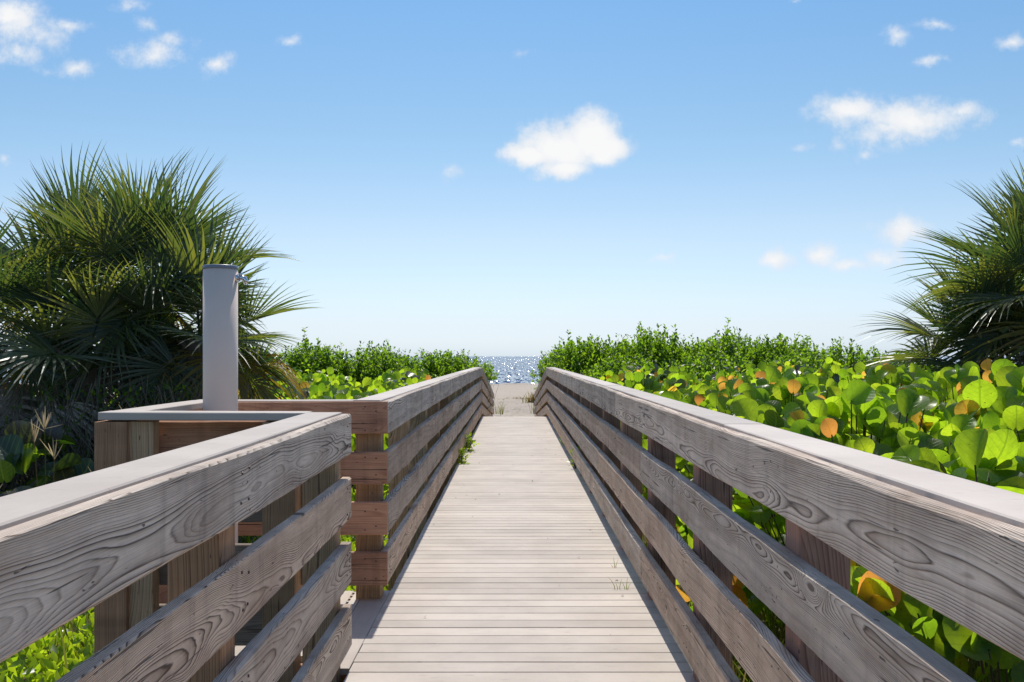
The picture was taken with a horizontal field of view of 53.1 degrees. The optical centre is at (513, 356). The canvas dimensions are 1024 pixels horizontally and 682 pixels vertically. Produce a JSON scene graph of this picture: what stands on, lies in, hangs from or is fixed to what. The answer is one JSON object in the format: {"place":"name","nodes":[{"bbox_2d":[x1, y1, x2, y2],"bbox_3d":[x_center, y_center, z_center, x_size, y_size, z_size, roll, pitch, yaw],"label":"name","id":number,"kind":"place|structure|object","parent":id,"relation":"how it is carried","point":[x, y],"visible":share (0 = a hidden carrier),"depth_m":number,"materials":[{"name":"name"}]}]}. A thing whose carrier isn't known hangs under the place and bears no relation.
{"place":"outdoors","nodes":[
{"label":"outdoors","id":0,"kind":"place"},
{"bbox_2d":[5,382,997,681],"bbox_3d":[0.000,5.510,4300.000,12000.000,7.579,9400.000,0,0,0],"label":"ground","id":1,"kind":"structure","parent":0,"point":[517,406],"depth_m":56.59,"materials":[{"name":"beige soil"}]},
{"bbox_2d":[0,419,93,496],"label":"sea grape shrub","id":2,"kind":"object","parent":1,"relation":"on","point":[18,451],"visible":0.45,"depth_m":7.63,"materials":[{"name":"green plant"}]},
{"bbox_2d":[31,410,62,652],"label":"flowering grass","id":3,"kind":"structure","parent":1,"relation":"on","point":[34,433],"depth_m":6.00,"materials":[{"name":"plant"}]},
{"bbox_2d":[4,388,116,490],"bbox_3d":[-4.850,1.040,9.643,4.446,1.628,1.782,0,0,0],"label":"vine thicket","id":4,"kind":"object","parent":1,"relation":"on","point":[46,404],"visible":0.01,"depth_m":9.55,"materials":[{"name":"green plant"}]},
{"bbox_2d":[0,203,157,491],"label":"cabbage palm","id":5,"kind":"object","parent":1,"relation":"on","point":[10,400],"visible":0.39,"depth_m":8.88,"materials":[{"name":"green plant"}]},
{"bbox_2d":[0,142,195,403],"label":"cabbage palm","id":6,"kind":"object","parent":1,"relation":"on","point":[39,223],"visible":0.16,"depth_m":9.81,"materials":[{"name":"green plant"}]},
{"bbox_2d":[0,247,242,489],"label":"cabbage palm","id":7,"kind":"object","parent":1,"relation":"on","point":[106,303],"visible":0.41,"depth_m":8.65,"materials":[{"name":"green plant"}]},
{"bbox_2d":[1,149,302,454],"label":"cabbage palm","id":8,"kind":"object","parent":1,"relation":"on","point":[123,209],"visible":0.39,"depth_m":9.30,"materials":[{"name":"green plant"}]},
{"bbox_2d":[0,373,310,542],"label":"vine thicket","id":9,"kind":"object","parent":1,"relation":"on","point":[88,443],"visible":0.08,"depth_m":8.40,"materials":[{"name":"green plant"}]},
{"bbox_2d":[0,412,351,681],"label":"railing","id":10,"kind":"object","parent":1,"relation":"on","point":[72,548],"visible":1,"depth_m":2.38,"materials":[{"name":"grey wood"}]},
{"bbox_2d":[34,201,317,420],"bbox_3d":[-2.956,0.404,9.277,2.648,3.722,2.456,0,0,0],"label":"cabbage palm","id":11,"kind":"object","parent":1,"relation":"on","point":[253,366],"visible":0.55,"depth_m":8.96,"materials":[{"name":"green plant"}]},
{"bbox_2d":[0,486,387,681],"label":"ground cover","id":12,"kind":"object","parent":1,"relation":"on","point":[12,669],"visible":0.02,"depth_m":5.32,"materials":[{"name":"green plant"}]},
{"bbox_2d":[94,399,387,681],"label":"railing","id":13,"kind":"object","parent":1,"relation":"on","point":[121,436],"visible":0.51,"depth_m":4.57,"materials":[{"name":"brown wood"}]},
{"bbox_2d":[240,346,287,378],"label":"coastal shrub","id":14,"kind":"object","parent":1,"relation":"on","point":[269,360],"visible":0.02,"depth_m":22.18,"materials":[{"name":"green plant"}]},
{"bbox_2d":[238,381,324,399],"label":"sea grape shrub","id":15,"kind":"object","parent":1,"relation":"on","point":[313,390],"visible":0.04,"depth_m":13.85,"materials":[{"name":"green plant"}]},
{"bbox_2d":[261,367,351,395],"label":"sea grape shrub","id":16,"kind":"object","parent":1,"relation":"on","point":[316,379],"visible":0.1,"depth_m":16.39,"materials":[{"name":"green plant"}]},
{"bbox_2d":[235,590,389,681],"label":"platform floor","id":17,"kind":"structure","parent":1,"relation":"on","point":[365,612],"depth_m":5.23,"materials":[{"name":"beige"}]},
{"bbox_2d":[202,264,247,542],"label":"shower column","id":18,"kind":"structure","parent":17,"relation":"on","point":[220,337],"depth_m":5.13,"materials":[{"name":"silver metal"}]},
{"bbox_2d":[269,327,357,383],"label":"coastal shrub","id":19,"kind":"object","parent":1,"relation":"on","point":[312,359],"visible":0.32,"depth_m":22.38,"materials":[{"name":"green plant"}]},
{"bbox_2d":[280,367,363,393],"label":"sea grape shrub","id":20,"kind":"object","parent":1,"relation":"on","point":[330,375],"visible":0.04,"depth_m":18.34,"materials":[{"name":"green plant"}]},
{"bbox_2d":[286,383,387,491],"bbox_3d":[-2.094,1.096,11.750,2.200,1.584,2.130,0,0,0],"label":"sea grape shrub","id":21,"kind":"object","parent":1,"relation":"on","point":[342,391],"visible":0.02,"depth_m":11.67,"materials":[{"name":"green plant"}]},
{"bbox_2d":[334,377,411,442],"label":"sea grape shrub","id":22,"kind":"object","parent":1,"relation":"on","point":[377,387],"visible":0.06,"depth_m":13.65,"materials":[{"name":"green plant"}]},
{"bbox_2d":[340,339,424,383],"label":"coastal shrub","id":23,"kind":"object","parent":1,"relation":"on","point":[365,362],"visible":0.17,"depth_m":22.87,"materials":[{"name":"green plant"}]},
{"bbox_2d":[358,371,425,389],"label":"sea grape shrub","id":24,"kind":"object","parent":1,"relation":"on","point":[395,378],"visible":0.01,"depth_m":15.54,"materials":[{"name":"green plant"}]},
{"bbox_2d":[372,347,411,365],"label":"coastal shrub","id":25,"kind":"object","parent":1,"relation":"on","point":[394,353],"visible":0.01,"depth_m":26.55,"materials":[{"name":"green plant"}]},
{"bbox_2d":[362,368,430,386],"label":"sea grape shrub","id":26,"kind":"object","parent":1,"relation":"on","point":[419,378],"visible":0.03,"depth_m":17.42,"materials":[{"name":"green plant"}]},
{"bbox_2d":[372,369,432,380],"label":"sea grape shrub","id":27,"kind":"object","parent":1,"relation":"on","point":[425,371],"visible":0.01,"depth_m":19.34,"materials":[{"name":"green plant"}]},
{"bbox_2d":[354,367,493,598],"bbox_3d":[-0.788,1.390,20.929,0.190,2.296,30.554,0,0,0],"label":"railing","id":28,"kind":"object","parent":1,"relation":"on","point":[433,422],"visible":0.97,"depth_m":7.55,"materials":[{"name":"grey wood"}]},
{"bbox_2d":[411,348,486,377],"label":"coastal shrub","id":29,"kind":"object","parent":1,"relation":"on","point":[443,364],"visible":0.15,"depth_m":24.21,"materials":[{"name":"green plant"}]},
{"bbox_2d":[434,349,502,414],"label":"coastal shrub","id":30,"kind":"object","parent":1,"relation":"on","point":[489,374],"visible":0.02,"depth_m":27.46,"materials":[{"name":"green plant"}]},
{"bbox_2d":[493,400,505,413],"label":"grass tuft","id":31,"kind":"object","parent":1,"relation":"on","point":[502,410],"visible":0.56,"depth_m":43.00,"materials":[{"name":"green plant"}]},
{"bbox_2d":[344,417,695,681],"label":"boardwalk","id":32,"kind":"structure","parent":1,"relation":"on","point":[509,581],"depth_m":5.87,"materials":[{"name":"beige wood"}]},
{"bbox_2d":[456,448,470,464],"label":"weed","id":33,"kind":"object","parent":32,"relation":"on","point":[462,460],"visible":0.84,"depth_m":12.86,"materials":[{"name":"green plant"}]},
{"bbox_2d":[463,432,478,450],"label":"weed","id":34,"kind":"object","parent":32,"relation":"on","point":[467,442],"visible":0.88,"depth_m":14.56,"materials":[{"name":"green plant"}]},
{"bbox_2d":[566,447,579,468],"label":"weed","id":35,"kind":"object","parent":32,"relation":"on","point":[574,466],"visible":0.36,"depth_m":12.29,"materials":[{"name":"green plant"}]},
{"bbox_2d":[608,577,630,588],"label":"grass tuft","id":36,"kind":"object","parent":32,"relation":"on","point":[620,584],"visible":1,"depth_m":5.93,"materials":[{"name":"plant"}]},
{"bbox_2d":[519,391,535,402],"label":"grass tuft","id":37,"kind":"object","parent":1,"relation":"on","point":[528,399],"visible":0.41,"depth_m":55.98,"materials":[{"name":"green plant"}]},
{"bbox_2d":[532,377,540,416],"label":"coastal shrub","id":38,"kind":"object","parent":1,"relation":"on","point":[539,379],"depth_m":29.52,"materials":[{"name":"green plant"}]},
{"bbox_2d":[530,329,587,407],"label":"coastal shrub","id":39,"kind":"object","parent":1,"relation":"on","point":[540,365],"visible":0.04,"depth_m":26.32,"materials":[{"name":"green plant"}]},
{"bbox_2d":[542,334,622,391],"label":"coastal shrub","id":40,"kind":"object","parent":1,"relation":"on","point":[574,359],"visible":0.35,"depth_m":23.07,"materials":[{"name":"green plant"}]},
{"bbox_2d":[581,352,664,379],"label":"coastal shrub","id":41,"kind":"object","parent":1,"relation":"on","point":[611,364],"visible":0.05,"depth_m":20.64,"materials":[{"name":"green plant"}]},
{"bbox_2d":[600,364,648,382],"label":"sea grape shrub","id":42,"kind":"object","parent":1,"relation":"on","point":[609,373],"visible":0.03,"depth_m":17.91,"materials":[{"name":"green plant"}]},
{"bbox_2d":[611,364,661,383],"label":"sea grape shrub","id":43,"kind":"object","parent":1,"relation":"on","point":[642,370],"visible":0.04,"depth_m":15.63,"materials":[{"name":"green plant"}]},
{"bbox_2d":[597,321,700,369],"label":"coastal shrub","id":44,"kind":"object","parent":1,"relation":"on","point":[660,351],"visible":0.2,"depth_m":22.62,"materials":[{"name":"green plant"}]},
{"bbox_2d":[611,366,704,470],"bbox_3d":[2.043,1.009,13.749,2.108,1.754,2.160,0,0,0],"label":"sea grape shrub","id":45,"kind":"object","parent":1,"relation":"on","point":[632,381],"visible":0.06,"depth_m":13.41,"materials":[{"name":"green plant"}]},
{"bbox_2d":[620,371,722,499],"bbox_3d":[1.861,1.052,11.664,2.141,1.770,2.207,0,0,0],"label":"sea grape shrub","id":46,"kind":"object","parent":1,"relation":"on","point":[651,386],"visible":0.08,"depth_m":11.47,"materials":[{"name":"green plant"}]},
{"bbox_2d":[658,343,753,382],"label":"coastal shrub","id":47,"kind":"object","parent":1,"relation":"on","point":[702,365],"visible":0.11,"depth_m":19.96,"materials":[{"name":"green plant"}]},
{"bbox_2d":[642,375,775,500],"bbox_3d":[2.170,1.035,9.494,2.174,1.723,2.077,0,0,0],"label":"sea grape shrub","id":48,"kind":"object","parent":1,"relation":"on","point":[699,395],"visible":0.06,"depth_m":9.49,"materials":[{"name":"green plant"}]},
{"bbox_2d":[680,368,739,469],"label":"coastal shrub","id":49,"kind":"object","parent":1,"relation":"on","point":[711,381],"depth_m":10.70,"materials":[{"name":"green plant"}]},
{"bbox_2d":[677,317,766,367],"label":"coastal shrub","id":50,"kind":"object","parent":1,"relation":"on","point":[733,349],"visible":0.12,"depth_m":22.23,"materials":[{"name":"green plant"}]},
{"bbox_2d":[700,326,766,352],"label":"coastal shrub","id":51,"kind":"object","parent":1,"relation":"on","point":[750,339],"visible":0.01,"depth_m":24.07,"materials":[{"name":"green plant"}]},
{"bbox_2d":[711,361,789,386],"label":"sea grape shrub","id":52,"kind":"object","parent":1,"relation":"on","point":[749,371],"visible":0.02,"depth_m":16.23,"materials":[{"name":"green plant"}]},
{"bbox_2d":[676,365,841,543],"bbox_3d":[2.159,0.979,7.776,2.065,1.822,2.115,0,0,0],"label":"sea grape shrub","id":53,"kind":"object","parent":1,"relation":"on","point":[778,395],"visible":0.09,"depth_m":7.51,"materials":[{"name":"green plant"}]},
{"bbox_2d":[534,367,1023,681],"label":"railing","id":54,"kind":"object","parent":1,"relation":"on","point":[950,546],"visible":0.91,"depth_m":2.72,"materials":[{"name":"grey wood"}]},
{"bbox_2d":[736,361,821,380],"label":"sea grape shrub","id":55,"kind":"object","parent":1,"relation":"on","point":[762,366],"visible":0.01,"depth_m":13.88,"materials":[{"name":"green plant"}]},
{"bbox_2d":[737,332,827,367],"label":"coastal shrub","id":56,"kind":"object","parent":1,"relation":"on","point":[780,347],"visible":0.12,"depth_m":22.03,"materials":[{"name":"green plant"}]},
{"bbox_2d":[762,335,845,369],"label":"coastal shrub","id":57,"kind":"object","parent":1,"relation":"on","point":[806,359],"visible":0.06,"depth_m":19.75,"materials":[{"name":"green plant"}]},
{"bbox_2d":[620,467,997,681],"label":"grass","id":58,"kind":"structure","parent":1,"relation":"on","point":[972,663],"depth_m":5.74,"materials":[{"name":"green plant"}]},
{"bbox_2d":[755,353,865,385],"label":"sea grape shrub","id":59,"kind":"object","parent":1,"relation":"on","point":[826,373],"visible":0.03,"depth_m":11.71,"materials":[{"name":"green plant"}]},
{"bbox_2d":[676,379,994,634],"bbox_3d":[1.986,1.031,5.800,1.934,1.812,1.967,0,0,-35],"label":"sea grape shrub","id":60,"kind":"object","parent":1,"relation":"on","point":[858,414],"visible":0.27,"depth_m":5.57,"materials":[{"name":"green plant"}]},
{"bbox_2d":[812,337,898,368],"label":"coastal shrub","id":61,"kind":"object","parent":1,"relation":"on","point":[848,361],"visible":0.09,"depth_m":21.70,"materials":[{"name":"green plant"}]},
{"bbox_2d":[818,363,950,414],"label":"sea grape shrub","id":62,"kind":"object","parent":1,"relation":"on","point":[874,378],"visible":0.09,"depth_m":9.50,"materials":[{"name":"green plant"}]},
{"bbox_2d":[858,348,939,374],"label":"coastal shrub","id":63,"kind":"object","parent":1,"relation":"on","point":[898,363],"depth_m":20.48,"materials":[{"name":"green plant"}]},
{"bbox_2d":[850,428,1023,681],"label":"sea grape shrub","id":64,"kind":"object","parent":1,"relation":"on","point":[993,459],"visible":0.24,"depth_m":3.74,"materials":[{"name":"green plant"}]},
{"bbox_2d":[856,241,1023,384],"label":"cabbage palm","id":65,"kind":"object","parent":1,"relation":"on","point":[911,355],"visible":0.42,"depth_m":11.17,"materials":[{"name":"green plant"}]},
{"bbox_2d":[875,359,1016,421],"bbox_3d":[3.487,0.955,7.822,2.368,1.872,2.257,0,0,0],"label":"sea grape shrub","id":66,"kind":"object","parent":1,"relation":"on","point":[951,382],"visible":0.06,"depth_m":7.79,"materials":[{"name":"green plant"}]},
{"bbox_2d":[886,156,1023,379],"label":"cabbage palm","id":67,"kind":"object","parent":1,"relation":"on","point":[1011,223],"visible":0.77,"depth_m":10.84,"materials":[{"name":"green plant"}]},
{"bbox_2d":[927,366,1023,451],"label":"sea grape shrub","id":68,"kind":"object","parent":1,"relation":"on","point":[1002,402],"visible":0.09,"depth_m":6.10,"materials":[{"name":"green plant"}]},
{"bbox_2d":[953,355,1023,378],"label":"vine thicket","id":69,"kind":"object","parent":1,"relation":"on","point":[1018,365],"visible":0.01,"depth_m":10.51,"materials":[{"name":"green plant"}]},
{"bbox_2d":[978,309,1023,363],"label":"vine thicket","id":70,"kind":"object","parent":1,"relation":"on","point":[1003,329],"visible":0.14,"depth_m":10.68,"materials":[{"name":"green plant"}]},
{"bbox_2d":[4,356,1014,383],"bbox_3d":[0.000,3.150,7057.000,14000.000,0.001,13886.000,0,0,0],"label":"sea","id":71,"kind":"structure","parent":0,"point":[513,369],"depth_m":312.28,"materials":[{"name":"liquid"}]},
{"bbox_2d":[0,0,1023,355],"label":"sky","id":72,"kind":"structure","parent":0,"point":[481,177],"materials":[{"name":"blue"}]},
{"bbox_2d":[620,508,782,664],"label":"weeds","id":73,"kind":"object","parent":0,"point":[767,619],"depth_m":6.33,"materials":[{"name":"green plant"}]}
]}

